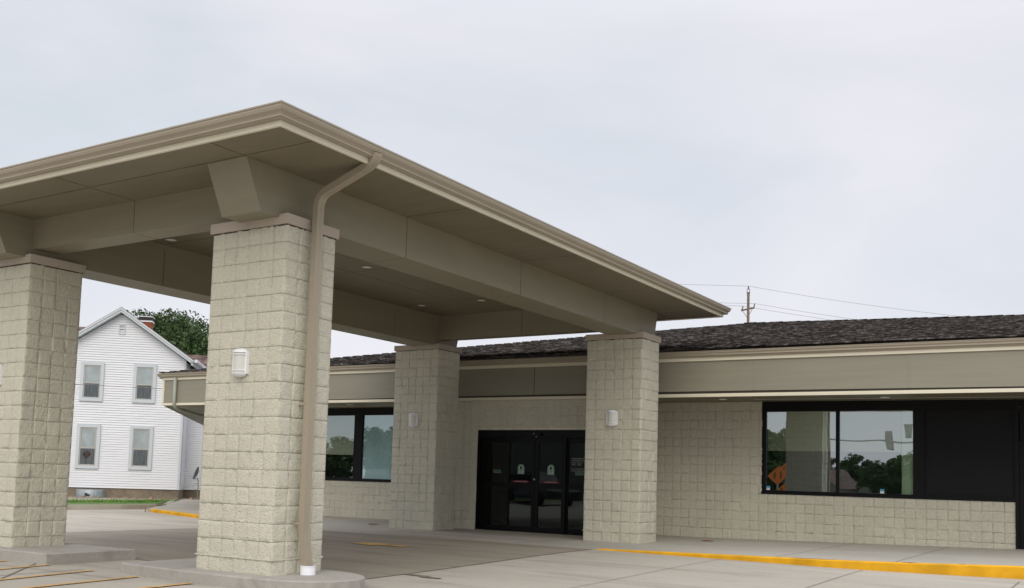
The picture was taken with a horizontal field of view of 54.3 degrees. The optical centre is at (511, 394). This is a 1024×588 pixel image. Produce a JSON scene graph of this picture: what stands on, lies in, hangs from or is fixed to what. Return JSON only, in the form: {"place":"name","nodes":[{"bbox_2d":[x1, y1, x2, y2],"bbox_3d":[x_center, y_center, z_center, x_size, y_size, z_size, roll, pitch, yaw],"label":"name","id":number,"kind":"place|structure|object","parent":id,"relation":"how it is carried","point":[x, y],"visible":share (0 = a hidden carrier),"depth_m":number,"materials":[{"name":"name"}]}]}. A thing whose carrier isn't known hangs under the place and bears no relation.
{"place":"outdoors","nodes":[
{"label":"outdoors","id":0,"kind":"place"},
{"bbox_2d":[67,496,179,504],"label":"lawn","id":1,"kind":"structure","parent":0,"point":[88,503],"depth_m":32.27,"materials":[{"name":"green plant"}]},
{"bbox_2d":[76,489,104,497],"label":"window well","id":2,"kind":"object","parent":1,"relation":"on","point":[89,493],"depth_m":41.88,"materials":[{"name":"metal"}]},
{"bbox_2d":[67,307,206,498],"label":"white house","id":3,"kind":"structure","parent":1,"relation":"on","point":[129,440],"depth_m":42.85,"materials":[{"name":"plastic"}]},
{"bbox_2d":[74,424,100,468],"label":"window","id":4,"kind":"structure","parent":3,"relation":"in","point":[88,435],"depth_m":42.41,"materials":[{"name":"white glass"}]},
{"bbox_2d":[79,362,104,401],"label":"window","id":5,"kind":"structure","parent":3,"relation":"in","point":[92,373],"depth_m":42.64,"materials":[{"name":"white glass"}]},
{"bbox_2d":[128,425,153,469],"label":"window","id":6,"kind":"structure","parent":3,"relation":"in","point":[141,437],"depth_m":42.77,"materials":[{"name":"white glass"}]},
{"bbox_2d":[132,364,156,402],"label":"window","id":7,"kind":"structure","parent":3,"relation":"in","point":[144,375],"depth_m":43.01,"materials":[{"name":"white glass"}]},
{"bbox_2d":[65,528,588,578],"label":"driveway","id":8,"kind":"structure","parent":0,"point":[414,553],"depth_m":16.57,"materials":[{"name":"concrete"}]},
{"bbox_2d":[350,542,407,546],"bbox_3d":[-2.312,2.621,17.474,1.280,0.010,0.500,-1,-6,32],"label":"road arrow","id":9,"kind":"object","parent":8,"relation":"on","point":[379,544],"visible":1,"depth_m":17.44,"materials":[{"name":"yellow paint"}]},
{"bbox_2d":[0,497,1023,587],"bbox_3d":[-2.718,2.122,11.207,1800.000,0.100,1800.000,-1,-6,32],"label":"ground","id":10,"kind":"structure","parent":0,"point":[584,568],"depth_m":13.82,"materials":[{"name":"concrete"}]},
{"bbox_2d":[0,543,135,564],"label":"column island","id":11,"kind":"structure","parent":10,"relation":"on","point":[68,553],"depth_m":13.56,"materials":[{"name":"concrete"}]},
{"bbox_2d":[0,560,189,587],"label":"parking hatching","id":12,"kind":"object","parent":10,"relation":"on","point":[75,582],"visible":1,"depth_m":11.43,"materials":[{"name":"yellow paint"}]},
{"bbox_2d":[67,501,174,509],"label":"kerb","id":13,"kind":"structure","parent":10,"relation":"on","point":[108,507],"depth_m":30.77,"materials":[{"name":"concrete"}]},
{"bbox_2d":[127,308,208,355],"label":"broadleaf tree","id":14,"kind":"object","parent":10,"relation":"on","point":[182,333],"visible":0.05,"depth_m":61.75,"materials":[{"name":"green plant"}]},
{"bbox_2d":[145,509,198,517],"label":"kerb","id":15,"kind":"structure","parent":10,"relation":"on","point":[191,515],"depth_m":28.05,"materials":[{"name":"yellow paint"}]},
{"bbox_2d":[184,466,198,499],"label":"satellite dish","id":16,"kind":"object","parent":10,"relation":"on","point":[195,473],"visible":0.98,"depth_m":42.33,"materials":[{"name":"metal"}]},
{"bbox_2d":[120,558,364,587],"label":"column island","id":17,"kind":"structure","parent":10,"relation":"on","point":[184,570],"depth_m":11.33,"materials":[{"name":"concrete"}]},
{"bbox_2d":[0,99,731,575],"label":"entrance canopy","id":18,"kind":"object","parent":10,"relation":"on","point":[282,221],"visible":0.98,"depth_m":13.93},
{"bbox_2d":[0,365,2,384],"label":"wall lamp","id":19,"kind":"object","parent":18,"relation":"attached to","point":[1,370],"visible":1,"depth_m":14.31,"materials":[{"name":"white paint"}]},
{"bbox_2d":[164,238,177,241],"bbox_3d":[-5.416,-2.457,15.862,0.214,0.010,0.214,-1,-6,32],"label":"recessed light","id":20,"kind":"object","parent":18,"relation":"attached to","point":[171,239],"visible":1,"depth_m":15.85,"materials":[{"name":"beige metal"}]},
{"bbox_2d":[232,348,249,377],"bbox_3d":[-3.202,-0.376,11.696,0.235,0.345,0.125,-1,-6,32],"label":"wall lamp","id":21,"kind":"object","parent":18,"relation":"attached to","point":[240,365],"visible":1,"depth_m":11.65,"materials":[{"name":"white paint"}]},
{"bbox_2d":[361,266,372,268],"bbox_3d":[-2.547,-2.234,17.525,0.214,0.010,0.214,-1,-6,32],"label":"recessed light","id":22,"kind":"object","parent":18,"relation":"attached to","point":[368,267],"visible":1,"depth_m":17.55,"materials":[{"name":"beige metal"}]},
{"bbox_2d":[409,412,417,426],"bbox_3d":[-2.249,0.571,22.630,0.235,0.345,0.125,-1,-6,32],"label":"wall lamp","id":23,"kind":"object","parent":18,"relation":"attached to","point":[413,419],"visible":1,"depth_m":22.59,"materials":[{"name":"white paint"}]},
{"bbox_2d":[606,410,617,426],"bbox_3d":[1.987,0.471,19.989,0.235,0.345,0.125,-1,-6,32],"label":"wall lamp","id":24,"kind":"object","parent":18,"relation":"attached to","point":[611,418],"visible":1,"depth_m":19.95,"materials":[{"name":"white paint"}]},
{"bbox_2d":[401,573,435,577],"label":"damp patches","id":25,"kind":"object","parent":10,"relation":"on","point":[418,575],"visible":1,"depth_m":12.93,"materials":[{"name":"grey concrete"}]},
{"bbox_2d":[0,513,1018,587],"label":"slab joints","id":26,"kind":"object","parent":10,"relation":"on","point":[452,567],"visible":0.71,"depth_m":13.85,"materials":[{"name":"grey concrete"}]},
{"bbox_2d":[157,314,1023,549],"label":"clinic building","id":27,"kind":"structure","parent":10,"relation":"on","point":[804,431],"depth_m":22.14,"materials":[{"name":"paint"}]},
{"bbox_2d":[77,384,161,388],"bbox_3d":[-20.956,-0.814,36.891,24.897,0.523,0.020,3,-5,-12],"label":"service cable","id":28,"kind":"object","parent":27,"relation":"attached to","point":[118,386],"visible":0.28,"depth_m":38.09,"materials":[{"name":"metal"}]},
{"bbox_2d":[325,407,393,481],"bbox_3d":[-4.536,1.415,28.331,5.510,2.070,0.140,-1,-6,32],"label":"window","id":29,"kind":"structure","parent":27,"relation":"in","point":[366,434],"depth_m":28.08,"materials":[{"name":"black glass"}]},
{"bbox_2d":[475,430,584,535],"bbox_3d":[0.524,1.965,22.625,3.146,2.352,0.175,-1,-6,32],"label":"automatic door","id":30,"kind":"structure","parent":27,"relation":"in","point":[522,474],"depth_m":22.66,"materials":[{"name":"black glass"}]},
{"bbox_2d":[761,399,1014,501],"bbox_3d":[7.658,1.115,20.732,5.005,2.042,0.142,-1,-6,32],"label":"window","id":31,"kind":"structure","parent":27,"relation":"in","point":[838,427],"depth_m":20.99,"materials":[{"name":"black glass"}]},
{"bbox_2d":[1014,399,1023,549],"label":"side door","id":32,"kind":"structure","parent":27,"relation":"in","point":[1019,445],"depth_m":19.27,"materials":[{"name":"metal"}]},
{"bbox_2d":[741,286,754,321],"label":"utility pole","id":33,"kind":"object","parent":10,"relation":"on","point":[748,308],"visible":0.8,"depth_m":74.84,"materials":[{"name":"wood"}]},
{"bbox_2d":[750,286,953,315],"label":"power line","id":34,"kind":"object","parent":33,"relation":"attached to","point":[850,302],"visible":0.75,"depth_m":76.74,"materials":[{"name":"metal"}]},
{"bbox_2d":[597,548,1023,578],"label":"kerb","id":35,"kind":"structure","parent":10,"relation":"on","point":[1001,571],"depth_m":15.08,"materials":[{"name":"yellow paint"}]},
{"bbox_2d":[0,0,1023,357],"label":"sky","id":36,"kind":"structure","parent":0,"point":[867,152],"materials":[{"name":"white"}]},
{"bbox_2d":[147,500,1023,565],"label":"sidewalk","id":37,"kind":"structure","parent":0,"point":[876,552],"depth_m":18.54,"materials":[{"name":"concrete"}]}
]}

